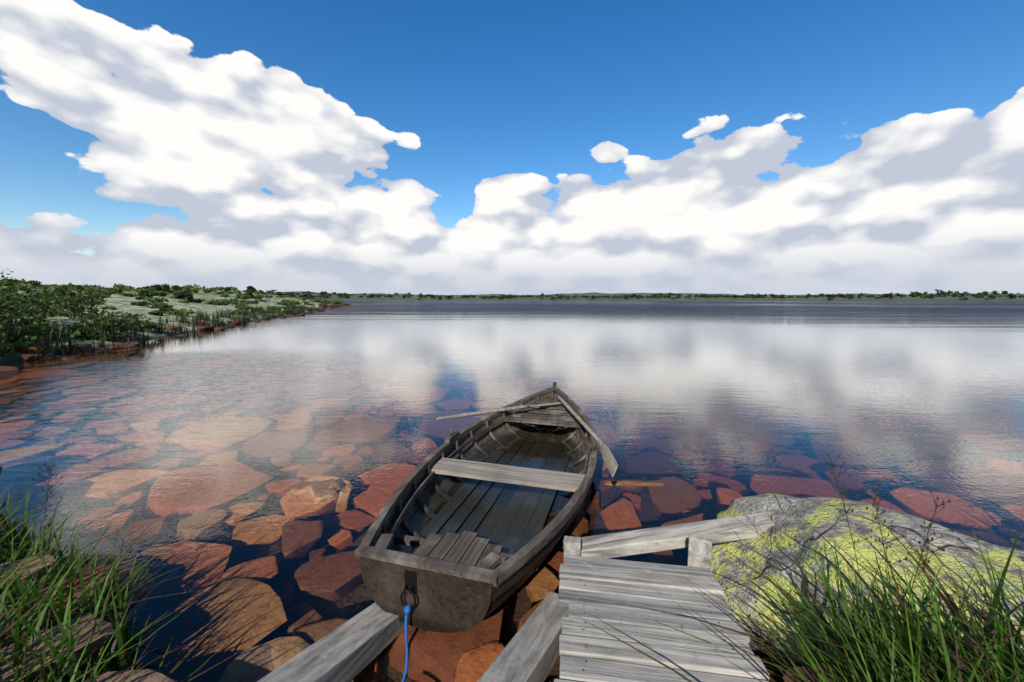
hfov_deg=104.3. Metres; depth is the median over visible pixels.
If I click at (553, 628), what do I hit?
dock jetty
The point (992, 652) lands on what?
grass
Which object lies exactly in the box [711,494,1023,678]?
boulder
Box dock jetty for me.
[257,512,773,681]
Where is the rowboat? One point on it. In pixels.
(447, 578)
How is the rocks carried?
on the terrain ground at (120, 302)
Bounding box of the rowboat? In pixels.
[354,382,617,636]
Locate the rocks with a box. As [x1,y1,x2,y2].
[0,303,1021,681]
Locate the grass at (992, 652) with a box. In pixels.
[0,304,1023,681]
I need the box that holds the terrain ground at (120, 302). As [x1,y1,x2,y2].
[0,285,1023,363]
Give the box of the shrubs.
[0,269,1023,353]
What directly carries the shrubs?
on the terrain ground at (120, 302)
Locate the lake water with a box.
[0,301,1023,681]
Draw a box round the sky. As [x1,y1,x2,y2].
[0,0,1023,294]
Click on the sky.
(435, 147)

